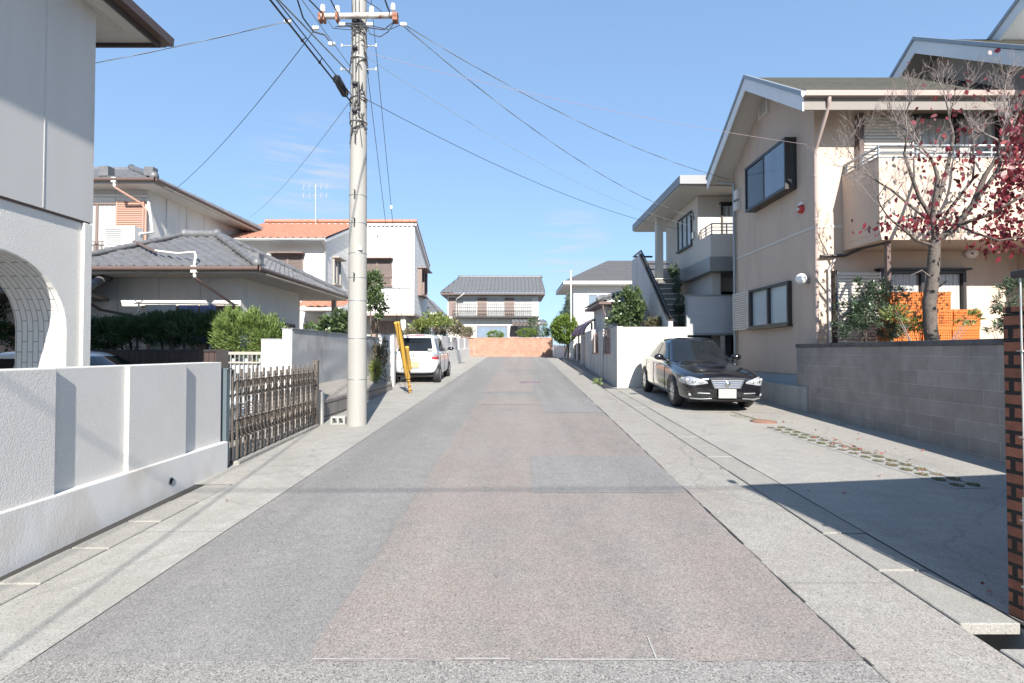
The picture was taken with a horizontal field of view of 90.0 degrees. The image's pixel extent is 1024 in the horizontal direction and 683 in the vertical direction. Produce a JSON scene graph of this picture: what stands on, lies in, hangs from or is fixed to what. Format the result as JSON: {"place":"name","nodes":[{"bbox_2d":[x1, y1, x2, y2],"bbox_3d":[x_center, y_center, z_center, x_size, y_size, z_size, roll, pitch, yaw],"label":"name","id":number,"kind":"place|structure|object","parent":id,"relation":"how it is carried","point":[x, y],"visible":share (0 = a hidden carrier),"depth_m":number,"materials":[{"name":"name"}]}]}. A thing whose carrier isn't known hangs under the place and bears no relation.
{"place":"outdoors","nodes":[
{"label":"outdoors","id":0,"kind":"place"},
{"bbox_2d":[0,357,486,679],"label":"pavement","id":1,"kind":"structure","parent":0,"point":[38,620],"depth_m":3.50,"materials":[{"name":"concrete"}]},
{"bbox_2d":[284,0,406,426],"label":"utility pole","id":2,"kind":"object","parent":1,"relation":"on","point":[359,16],"visible":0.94,"depth_m":8.39,"materials":[{"name":"concrete"}]},
{"bbox_2d":[371,0,408,387],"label":"guy wire","id":3,"kind":"object","parent":2,"relation":"attached to","point":[389,191],"visible":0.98,"depth_m":10.25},
{"bbox_2d":[394,321,411,392],"bbox_3d":[-2.570,0.409,12.461,0.267,1.758,1.076,0,-1,8],"label":"guy guard","id":4,"kind":"object","parent":3,"relation":"attached to","point":[406,359],"visible":0.98,"depth_m":12.36,"materials":[{"name":"yellow plastic"}]},
{"bbox_2d":[407,26,726,178],"bbox_3d":[2.037,-4.762,11.097,9.348,0.784,0.013,1,-1,-35],"label":"service wire","id":5,"kind":"object","parent":2,"relation":"attached to","point":[546,105],"visible":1,"depth_m":9.98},
{"bbox_2d":[229,421,305,460],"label":"driveway","id":6,"kind":"structure","parent":0,"point":[258,440],"depth_m":7.25,"materials":[{"name":"concrete"}]},
{"bbox_2d":[0,351,258,433],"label":"parked car","id":7,"kind":"object","parent":6,"relation":"on","point":[7,359],"visible":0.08,"depth_m":7.29,"materials":[{"name":"silver metal"}]},
{"bbox_2d":[90,349,233,367],"bbox_3d":[-6.735,0.759,8.967,3.630,1.240,0.160,0,-1,0],"label":"fence","id":8,"kind":"object","parent":6,"relation":"on","point":[149,356],"visible":0.21,"depth_m":8.96,"materials":[{"name":"brown metal"}]},
{"bbox_2d":[228,352,260,399],"bbox_3d":[-4.560,0.728,8.912,0.720,1.100,0.070,0,-1,0],"label":"fence","id":9,"kind":"object","parent":6,"relation":"on","point":[236,366],"visible":0.34,"depth_m":8.89,"materials":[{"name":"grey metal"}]},
{"bbox_2d":[196,424,346,483],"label":"pavement","id":10,"kind":"structure","parent":0,"point":[232,474],"depth_m":6.22,"materials":[{"name":"concrete"}]},
{"bbox_2d":[229,219,448,349],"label":"house","id":11,"kind":"structure","parent":0,"point":[319,248],"depth_m":21.52,"materials":[{"name":"white"}]},
{"bbox_2d":[267,252,304,270],"bbox_3d":[-7.900,-2.582,17.905,1.220,1.060,0.300,0,-1,0],"label":"window","id":12,"kind":"structure","parent":11,"relation":"in","point":[296,259],"depth_m":18.04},
{"bbox_2d":[333,256,346,286],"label":"window","id":13,"kind":"structure","parent":11,"relation":"in","point":[337,260],"depth_m":19.15,"materials":[{"name":"white glass"}]},
{"bbox_2d":[367,257,393,286],"bbox_3d":[-5.675,-2.902,21.412,1.370,1.200,0.300,0,-1,0],"label":"window","id":14,"kind":"structure","parent":11,"relation":"in","point":[382,263],"depth_m":21.55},
{"bbox_2d":[371,321,400,349],"bbox_3d":[-5.525,0.151,22.576,1.350,2.100,0.050,0,-1,0],"label":"lattice door","id":15,"kind":"structure","parent":11,"relation":"in","point":[388,326],"depth_m":22.57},
{"bbox_2d":[418,267,432,298],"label":"window","id":16,"kind":"structure","parent":11,"relation":"in","point":[423,272],"depth_m":23.07,"materials":[{"name":"beige glass"}]},
{"bbox_2d":[324,392,408,423],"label":"pavement","id":17,"kind":"structure","parent":0,"point":[378,402],"depth_m":11.41,"materials":[{"name":"concrete"}]},
{"bbox_2d":[388,373,442,391],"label":"pavement","id":18,"kind":"structure","parent":0,"point":[415,383],"depth_m":15.58,"materials":[{"name":"concrete"}]},
{"bbox_2d":[367,266,389,336],"bbox_3d":[-4.224,-0.516,15.480,1.039,3.657,1.003,0,-1,0],"label":"garden tree","id":19,"kind":"object","parent":18,"relation":"on","point":[374,289],"visible":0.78,"depth_m":15.41,"materials":[{"name":"green plant"}]},
{"bbox_2d":[369,328,390,380],"bbox_3d":[-3.644,0.462,13.555,0.900,1.634,0.841,0,-1,0],"label":"garden shrub","id":20,"kind":"object","parent":18,"relation":"on","point":[381,352],"visible":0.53,"depth_m":13.54,"materials":[{"name":"green plant"}]},
{"bbox_2d":[395,334,453,381],"bbox_3d":[-2.970,0.503,17.210,1.904,1.500,3.414,0,1,0],"label":"parked car","id":21,"kind":"object","parent":18,"relation":"on","point":[429,355],"visible":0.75,"depth_m":15.74,"materials":[{"name":"white paint"}]},
{"bbox_2d":[30,357,865,660],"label":"road","id":22,"kind":"structure","parent":0,"point":[278,577],"depth_m":3.38,"materials":[{"name":"asphalt"}]},
{"bbox_2d":[0,661,888,682],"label":"road patch","id":23,"kind":"object","parent":22,"relation":"on","point":[444,672],"visible":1,"depth_m":2.26,"materials":[{"name":"asphalt"}]},
{"bbox_2d":[483,372,533,391],"bbox_3d":[-0.009,1.260,16.828,1.399,0.243,7.147,0,-1,1],"label":"road patch","id":24,"kind":"object","parent":22,"relation":"on","point":[504,381],"visible":0.98,"depth_m":15.57,"materials":[{"name":"asphalt"}]},
{"bbox_2d":[482,396,535,404],"bbox_3d":[-0.043,1.329,11.621,1.201,0.052,1.515,0,-1,0],"label":"road patch","id":25,"kind":"object","parent":22,"relation":"on","point":[509,400],"visible":1,"depth_m":11.54,"materials":[{"name":"asphalt"}]},
{"bbox_2d":[498,357,535,369],"bbox_3d":[0.332,1.110,27.521,1.716,0.406,11.970,0,-1,1],"label":"road patch","id":26,"kind":"object","parent":22,"relation":"on","point":[517,363],"visible":0.96,"depth_m":25.38,"materials":[{"name":"asphalt"}]},
{"bbox_2d":[539,397,601,412],"bbox_3d":[1.208,1.338,10.934,1.204,0.080,2.350,0,-1,0],"label":"road patch","id":27,"kind":"object","parent":22,"relation":"on","point":[565,405],"visible":1,"depth_m":10.73,"materials":[{"name":"asphalt"}]},
{"bbox_2d":[308,401,864,661],"bbox_3d":[0.425,1.398,6.936,2.744,0.313,9.196,0,-1,0],"label":"road patch","id":28,"kind":"object","parent":22,"relation":"on","point":[681,576],"visible":0.98,"depth_m":3.16,"materials":[{"name":"asphalt"}]},
{"bbox_2d":[312,395,674,659],"bbox_3d":[1.236,1.381,7.204,1.613,0.348,10.495,0,-1,15],"label":"road marking","id":29,"kind":"object","parent":28,"relation":"on","point":[509,658],"visible":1,"depth_m":2.35,"materials":[{"name":"white paint"}]},
{"bbox_2d":[530,455,686,492],"bbox_3d":[0.945,1.413,5.574,1.511,0.051,1.501,0,-1,0],"label":"road patch","id":30,"kind":"object","parent":28,"relation":"on","point":[598,473],"visible":1,"depth_m":5.45,"materials":[{"name":"asphalt"}]},
{"bbox_2d":[31,357,1023,659],"bbox_3d":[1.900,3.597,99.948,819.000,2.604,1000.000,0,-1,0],"label":"ground","id":31,"kind":"structure","parent":0,"point":[1005,641],"depth_m":2.84,"materials":[{"name":"concrete"}]},
{"bbox_2d":[0,0,173,367],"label":"house","id":32,"kind":"structure","parent":31,"relation":"on","point":[47,79],"depth_m":5.54,"materials":[{"name":"paint"}]},
{"bbox_2d":[0,485,203,586],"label":"gutter bed","id":33,"kind":"object","parent":31,"relation":"on","point":[111,526],"visible":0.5,"depth_m":3.90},
{"bbox_2d":[0,585,35,605],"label":"gutter cover","id":34,"kind":"object","parent":33,"relation":"on","point":[8,593],"visible":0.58,"depth_m":2.96,"materials":[{"name":"concrete"}]},
{"bbox_2d":[0,549,105,585],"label":"gutter cover","id":35,"kind":"object","parent":33,"relation":"on","point":[40,573],"visible":0.66,"depth_m":3.26,"materials":[{"name":"concrete"}]},
{"bbox_2d":[72,522,157,549],"bbox_3d":[-2.939,1.460,3.817,0.270,0.066,0.496,0,-1,0],"label":"gutter cover","id":36,"kind":"object","parent":33,"relation":"on","point":[115,536],"visible":0.62,"depth_m":3.79,"materials":[{"name":"concrete"}]},
{"bbox_2d":[128,501,198,522],"bbox_3d":[-2.930,1.451,4.327,0.270,0.066,0.496,0,-1,0],"label":"gutter cover","id":37,"kind":"object","parent":33,"relation":"on","point":[165,511],"visible":0.64,"depth_m":4.30,"materials":[{"name":"concrete"}]},
{"bbox_2d":[172,485,230,501],"bbox_3d":[-2.920,1.449,4.837,0.270,0.066,0.496,0,-1,0],"label":"gutter cover","id":38,"kind":"object","parent":33,"relation":"on","point":[200,494],"visible":0.62,"depth_m":4.80,"materials":[{"name":"concrete"}]},
{"bbox_2d":[90,313,131,348],"bbox_3d":[-7.625,0.309,9.500,1.205,1.780,1.114,0,-1,-23],"label":"juniper","id":39,"kind":"object","parent":31,"relation":"on","point":[96,328],"visible":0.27,"depth_m":9.33,"materials":[{"name":"green plant"}]},
{"bbox_2d":[0,362,227,576],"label":"garden wall","id":40,"kind":"structure","parent":31,"relation":"on","point":[85,451],"depth_m":3.94,"materials":[{"name":"paint"}]},
{"bbox_2d":[135,308,195,348],"bbox_3d":[-6.351,0.284,9.557,1.010,1.829,1.090,0,-1,0],"label":"juniper","id":41,"kind":"object","parent":31,"relation":"on","point":[152,330],"visible":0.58,"depth_m":9.31,"materials":[{"name":"green plant"}]},
{"bbox_2d":[0,164,347,378],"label":"house","id":42,"kind":"structure","parent":31,"relation":"on","point":[189,250],"depth_m":12.23,"materials":[{"name":"grey tile"}]},
{"bbox_2d":[90,203,115,250],"bbox_3d":[-11.425,-3.025,14.043,1.210,1.590,0.140,0,-1,0],"label":"window","id":43,"kind":"structure","parent":42,"relation":"in","point":[104,214],"depth_m":14.10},
{"bbox_2d":[93,193,153,247],"bbox_3d":[-10.683,-3.098,13.713,1.836,1.967,0.773,0,-1,0],"label":"air conditioner","id":44,"kind":"object","parent":42,"relation":"attached to","point":[117,235],"visible":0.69,"depth_m":13.34,"materials":[{"name":"white paint"}]},
{"bbox_2d":[158,307,229,348],"bbox_3d":[-5.824,0.263,9.497,1.188,1.875,1.163,0,-1,0],"label":"juniper","id":45,"kind":"object","parent":31,"relation":"on","point":[200,324],"visible":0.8,"depth_m":9.25,"materials":[{"name":"green plant"}]},
{"bbox_2d":[220,368,231,464],"bbox_3d":[-3.265,0.848,5.772,0.170,1.095,0.085,0,-1,0],"label":"gate post","id":46,"kind":"object","parent":31,"relation":"on","point":[225,403],"visible":0.5,"depth_m":5.74,"materials":[{"name":"grey metal"}]},
{"bbox_2d":[206,303,290,371],"bbox_3d":[-4.856,0.237,9.338,1.562,1.929,0.982,0,-1,0],"label":"juniper","id":47,"kind":"object","parent":31,"relation":"on","point":[251,324],"visible":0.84,"depth_m":9.18,"materials":[{"name":"green plant"}]},
{"bbox_2d":[229,424,318,465],"bbox_3d":[-3.190,1.390,7.099,0.120,0.143,2.450,0,-1,0],"label":"threshold","id":48,"kind":"object","parent":31,"relation":"on","point":[266,448],"visible":0.63,"depth_m":6.69,"materials":[{"name":"concrete"}]},
{"bbox_2d":[229,360,319,462],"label":"folding gate","id":49,"kind":"structure","parent":48,"relation":"on","point":[270,413],"depth_m":6.78,"materials":[{"name":"brown metal"}]},
{"bbox_2d":[261,328,379,423],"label":"boundary wall","id":50,"kind":"structure","parent":31,"relation":"on","point":[296,347],"depth_m":9.40,"materials":[{"name":"concrete"}]},
{"bbox_2d":[295,375,391,422],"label":"retaining wall","id":51,"kind":"structure","parent":31,"relation":"on","point":[335,397],"depth_m":9.90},
{"bbox_2d":[377,334,395,385],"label":"entrance wall","id":52,"kind":"structure","parent":31,"relation":"on","point":[391,342],"depth_m":14.74,"materials":[{"name":"white concrete"}]},
{"bbox_2d":[407,309,458,334],"bbox_3d":[-3.231,-0.198,21.225,2.152,2.263,1.647,1,-1,-35],"label":"garden shrub","id":53,"kind":"object","parent":31,"relation":"on","point":[435,319],"visible":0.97,"depth_m":20.98,"materials":[{"name":"green plant"}]},
{"bbox_2d":[433,314,470,340],"bbox_3d":[-2.918,-0.153,23.928,1.192,2.292,2.865,0,-1,23],"label":"garden shrub","id":54,"kind":"object","parent":31,"relation":"on","point":[450,329],"visible":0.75,"depth_m":23.98,"materials":[{"name":"green plant"}]},
{"bbox_2d":[439,336,469,367],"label":"boundary wall","id":55,"kind":"structure","parent":31,"relation":"on","point":[460,353],"depth_m":25.65,"materials":[{"name":"white paint"}]},
{"bbox_2d":[440,275,546,338],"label":"house","id":56,"kind":"structure","parent":31,"relation":"on","point":[508,314],"depth_m":42.79,"materials":[{"name":"grey tile"}]},
{"bbox_2d":[467,337,552,356],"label":"brick wall","id":57,"kind":"structure","parent":31,"relation":"on","point":[510,346],"depth_m":34.45,"materials":[{"name":"brick"}]},
{"bbox_2d":[550,312,578,356],"bbox_3d":[3.194,-0.437,31.045,1.933,2.728,2.032,0,-1,0],"label":"topiary bush","id":58,"kind":"object","parent":31,"relation":"on","point":[558,333],"visible":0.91,"depth_m":30.57,"materials":[{"name":"green plant"}]},
{"bbox_2d":[585,326,622,386],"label":"boundary wall","id":59,"kind":"structure","parent":31,"relation":"on","point":[604,363],"depth_m":17.08,"materials":[{"name":"concrete"}]},
{"bbox_2d":[556,261,665,345],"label":"house","id":60,"kind":"structure","parent":31,"relation":"on","point":[588,286],"depth_m":32.77,"materials":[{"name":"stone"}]},
{"bbox_2d":[584,290,642,352],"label":"house","id":61,"kind":"structure","parent":31,"relation":"on","point":[600,307],"depth_m":21.73,"materials":[{"name":"grey tile"}]},
{"bbox_2d":[603,284,647,326],"bbox_3d":[3.693,-0.302,16.221,1.421,3.065,1.209,1,-1,-24],"label":"garden tree","id":62,"kind":"object","parent":31,"relation":"on","point":[624,314],"visible":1,"depth_m":16.09,"materials":[{"name":"green plant"}]},
{"bbox_2d":[623,327,686,386],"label":"block wall","id":63,"kind":"structure","parent":31,"relation":"on","point":[639,343],"depth_m":14.45,"materials":[{"name":"concrete"}]},
{"bbox_2d":[629,175,733,361],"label":"house","id":64,"kind":"structure","parent":31,"relation":"on","point":[699,252],"depth_m":16.18,"materials":[{"name":"beige paint"}]},
{"bbox_2d":[666,263,684,326],"bbox_3d":[5.274,-1.246,16.312,0.518,2.958,2.801,0,-1,11],"label":"creeper","id":65,"kind":"object","parent":64,"relation":"on","point":[673,272],"visible":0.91,"depth_m":16.50,"materials":[{"name":"green plant"}]},
{"bbox_2d":[676,210,692,253],"bbox_3d":[5.750,-3.638,17.151,0.100,1.140,1.410,0,-1,0],"label":"window","id":66,"kind":"structure","parent":64,"relation":"in","point":[684,241],"depth_m":17.18,"materials":[{"name":"glass"}]},
{"bbox_2d":[685,295,733,360],"bbox_3d":[5.768,0.037,14.877,1.665,2.720,1.150,0,-1,0],"label":"roller shutter","id":67,"kind":"object","parent":64,"relation":"attached to","point":[707,316],"visible":0.47,"depth_m":14.52,"materials":[{"name":"grey metal"}]},
{"bbox_2d":[719,202,732,233],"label":"window","id":68,"kind":"structure","parent":64,"relation":"in","point":[726,207],"depth_m":15.96,"materials":[{"name":"glass"}]},
{"bbox_2d":[691,446,731,457],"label":"gutter cover","id":69,"kind":"object","parent":31,"relation":"on","point":[709,451],"visible":0.62,"depth_m":6.50,"materials":[{"name":"concrete"}]},
{"bbox_2d":[708,457,753,470],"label":"gutter cover","id":70,"kind":"object","parent":31,"relation":"on","point":[729,463],"visible":0.6,"depth_m":5.90,"materials":[{"name":"concrete"}]},
{"bbox_2d":[728,470,781,486],"bbox_3d":[2.514,1.440,5.327,0.322,0.080,0.586,0,-1,0],"label":"gutter cover","id":71,"kind":"object","parent":31,"relation":"on","point":[751,478],"visible":0.62,"depth_m":5.27,"materials":[{"name":"concrete"}]},
{"bbox_2d":[758,381,807,411],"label":"footing wall","id":72,"kind":"structure","parent":31,"relation":"on","point":[791,396],"depth_m":10.60,"materials":[{"name":"concrete"}]},
{"bbox_2d":[752,486,816,507],"bbox_3d":[2.503,1.450,4.727,0.322,0.080,0.586,0,-1,0],"label":"gutter cover","id":73,"kind":"object","parent":31,"relation":"on","point":[782,496],"visible":0.62,"depth_m":4.69,"materials":[{"name":"concrete"}]},
{"bbox_2d":[784,506,863,535],"bbox_3d":[2.491,1.456,4.127,0.322,0.080,0.586,0,-1,0],"label":"gutter cover","id":74,"kind":"object","parent":31,"relation":"on","point":[817,518],"visible":0.62,"depth_m":4.08,"materials":[{"name":"concrete"}]},
{"bbox_2d":[706,0,1023,384],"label":"house","id":75,"kind":"structure","parent":31,"relation":"on","point":[803,256],"depth_m":10.08,"materials":[{"name":"beige paint"}]},
{"bbox_2d":[746,281,792,329],"bbox_3d":[5.880,-0.790,11.778,0.140,0.970,1.860,0,-1,0],"label":"window","id":76,"kind":"structure","parent":75,"relation":"in","point":[770,306],"depth_m":11.72,"materials":[{"name":"glass"}]},
{"bbox_2d":[745,137,796,212],"bbox_3d":[5.825,-3.713,11.617,0.250,1.090,1.840,0,-1,0],"label":"bay window","id":77,"kind":"structure","parent":75,"relation":"in","point":[772,176],"depth_m":11.27,"materials":[{"name":"glass"}]},
{"bbox_2d":[874,268,972,308],"bbox_3d":[7.990,-0.382,9.930,1.780,2.080,0.160,0,-1,0],"label":"window","id":78,"kind":"structure","parent":75,"relation":"in","point":[956,283],"depth_m":10.01,"materials":[{"name":"brown metal"}]},
{"bbox_2d":[911,114,1001,155],"bbox_3d":[8.710,-3.656,10.005,1.760,1.590,0.140,0,-1,0],"label":"window","id":79,"kind":"structure","parent":75,"relation":"in","point":[991,130],"depth_m":10.07,"materials":[{"name":"glass"}]},
{"bbox_2d":[825,534,927,572],"bbox_3d":[2.480,1.468,3.526,0.322,0.080,0.586,0,-1,0],"label":"gutter cover","id":80,"kind":"object","parent":31,"relation":"on","point":[878,556],"visible":0.62,"depth_m":3.47,"materials":[{"name":"concrete"}]},
{"bbox_2d":[796,338,1005,463],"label":"block wall","id":81,"kind":"structure","parent":31,"relation":"on","point":[949,394],"depth_m":7.18,"materials":[{"name":"concrete"}]},
{"bbox_2d":[881,571,1019,634],"bbox_3d":[2.469,1.476,2.926,0.322,0.080,0.586,0,-1,0],"label":"gutter cover","id":82,"kind":"object","parent":31,"relation":"on","point":[967,611],"visible":0.76,"depth_m":2.83,"materials":[{"name":"concrete"}]},
{"bbox_2d":[1000,649,1023,667],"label":"gutter cover","id":83,"kind":"object","parent":31,"relation":"on","point":[1016,656],"visible":0.44,"depth_m":2.38,"materials":[{"name":"concrete"}]},
{"bbox_2d":[1003,305,1023,623],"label":"brick wall","id":84,"kind":"structure","parent":31,"relation":"on","point":[1013,420],"depth_m":2.71,"materials":[{"name":"brick"}]},
{"bbox_2d":[1010,269,1023,589],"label":"conduit","id":85,"kind":"object","parent":84,"relation":"attached to","point":[1018,274],"visible":1,"depth_m":2.66,"materials":[{"name":"metal"}]},
{"bbox_2d":[94,0,1014,345],"label":"sky","id":86,"kind":"structure","parent":0,"point":[685,62],"materials":[{"name":"blue"}]},
{"bbox_2d":[546,357,1023,682],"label":"pavement","id":87,"kind":"structure","parent":0,"point":[891,631],"depth_m":3.11,"materials":[{"name":"concrete"}]},
{"bbox_2d":[613,387,1023,625],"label":"parking lot","id":88,"kind":"structure","parent":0,"point":[958,537],"depth_m":5.17,"materials":[{"name":"concrete"}]},
{"bbox_2d":[641,337,762,406],"bbox_3d":[4.179,0.617,11.931,1.923,1.421,4.598,0,1,3],"label":"parked car","id":89,"kind":"object","parent":88,"relation":"on","point":[679,370],"visible":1,"depth_m":10.44,"materials":[{"name":"black paint"}]},
{"bbox_2d":[615,388,1023,624],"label":"lot joint","id":90,"kind":"object","parent":88,"relation":"on","point":[858,528],"visible":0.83,"depth_m":3.96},
{"bbox_2d":[763,427,991,488],"bbox_3d":[4.350,1.399,6.623,0.380,0.116,3.312,0,-1,-5],"label":"grass paver","id":91,"kind":"object","parent":88,"relation":"on","point":[858,454],"depth_m":6.01,"materials":[{"name":"concrete"}]},
{"bbox_2d":[599,384,979,485],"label":"grass","id":92,"kind":"structure","parent":91,"relation":"on","point":[936,478],"depth_m":6.02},
{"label":"garden ground","id":93,"kind":"structure","parent":0,"visible":0},
{"bbox_2d":[0,300,14,351],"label":"garden tree","id":94,"kind":"object","parent":93,"relation":"on","point":[4,333],"visible":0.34,"depth_m":10.68,"materials":[{"name":"green plant"}]},
{"bbox_2d":[99,310,164,348],"bbox_3d":[-6.981,0.300,9.519,1.113,1.800,1.104,1,-2,-41],"label":"juniper","id":95,"kind":"object","parent":93,"relation":"on","point":[129,328],"visible":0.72,"depth_m":9.27,"materials":[{"name":"green plant"}]},
{"bbox_2d":[302,307,347,333],"bbox_3d":[-4.356,0.216,12.442,1.524,2.083,1.059,0,-1,13],"label":"garden shrub","id":96,"kind":"object","parent":93,"relation":"on","point":[339,324],"visible":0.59,"depth_m":12.16,"materials":[{"name":"green plant"}]},
{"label":"crate","id":97,"kind":"object","parent":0,"visible":0},
{"bbox_2d":[877,327,920,341],"bbox_3d":[6.890,-0.101,9.124,0.524,0.302,0.384,0,-1,-1],"label":"crate","id":98,"kind":"object","parent":97,"relation":"on","point":[911,335],"visible":0.27,"depth_m":8.94,"materials":[{"name":"orange plastic"}]},
{"bbox_2d":[878,309,921,327],"bbox_3d":[6.910,-0.406,9.130,0.524,0.302,0.384,0,-1,-2],"label":"crate","id":99,"kind":"object","parent":98,"relation":"on","point":[918,312],"visible":0.26,"depth_m":8.94,"materials":[{"name":"orange plastic"}]},
{"bbox_2d":[876,292,920,309],"bbox_3d":[6.890,-0.713,9.136,0.524,0.302,0.384,0,-1,-1],"label":"crate","id":100,"kind":"object","parent":99,"relation":"on","point":[912,301],"visible":0.43,"depth_m":8.95,"materials":[{"name":"orange plastic"}]},
{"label":"crate","id":101,"kind":"object","parent":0,"visible":0},
{"bbox_2d":[921,327,951,340],"bbox_3d":[7.410,-0.101,9.104,0.524,0.302,0.384,0,-1,2],"label":"crate","id":102,"kind":"object","parent":101,"relation":"on","point":[944,333],"visible":0.25,"depth_m":8.91,"materials":[{"name":"orange plastic"}]},
{"bbox_2d":[921,309,952,326],"bbox_3d":[7.430,-0.407,9.110,0.524,0.302,0.384,0,-1,1],"label":"crate","id":103,"kind":"object","parent":102,"relation":"on","point":[944,316],"visible":0.34,"depth_m":8.92,"materials":[{"name":"orange plastic"}]},
{"bbox_2d":[920,292,950,308],"bbox_3d":[7.410,-0.713,9.116,0.524,0.302,0.384,0,-1,2],"label":"crate","id":104,"kind":"object","parent":103,"relation":"on","point":[943,300],"visible":0.42,"depth_m":8.92,"materials":[{"name":"orange plastic"}]},
{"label":"crate","id":105,"kind":"object","parent":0,"visible":0},
{"bbox_2d":[951,327,979,339],"bbox_3d":[7.940,-0.100,9.144,0.524,0.302,0.384,0,-1,-2],"label":"crate","id":106,"kind":"object","parent":105,"relation":"on","point":[972,333],"visible":0.37,"depth_m":8.96,"materials":[{"name":"orange plastic"}]},
{"bbox_2d":[952,309,980,326],"bbox_3d":[7.960,-0.406,9.150,0.524,0.302,0.384,0,-1,-2],"label":"crate","id":107,"kind":"object","parent":106,"relation":"on","point":[958,313],"visible":0.35,"depth_m":8.96,"materials":[{"name":"orange plastic"}]},
{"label":"garden ground","id":108,"kind":"structure","parent":0,"visible":0},
{"bbox_2d":[830,276,912,341],"bbox_3d":[6.245,-0.237,8.910,1.412,1.840,0.801,0,-1,0],"label":"garden shrub","id":109,"kind":"object","parent":108,"relation":"on","point":[865,301],"visible":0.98,"depth_m":8.86,"materials":[{"name":"green plant"}]},
{"bbox_2d":[807,48,1023,340],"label":"dogwood tree","id":110,"kind":"object","parent":108,"relation":"on","point":[1012,176],"visible":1,"depth_m":7.92,"materials":[{"name":"red plant"}]},
{"bbox_2d":[877,302,985,340],"bbox_3d":[6.784,0.011,8.275,1.670,1.321,0.397,0,-1,0],"label":"garden shrub","id":111,"kind":"object","parent":108,"relation":"on","point":[885,314],"visible":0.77,"depth_m":8.29,"materials":[{"name":"green plant"}]},
{"bbox_2d":[981,275,1023,338],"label":"garden shrub","id":112,"kind":"object","parent":108,"relation":"on","point":[1006,281],"visible":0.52,"depth_m":7.03,"materials":[{"name":"green plant"}]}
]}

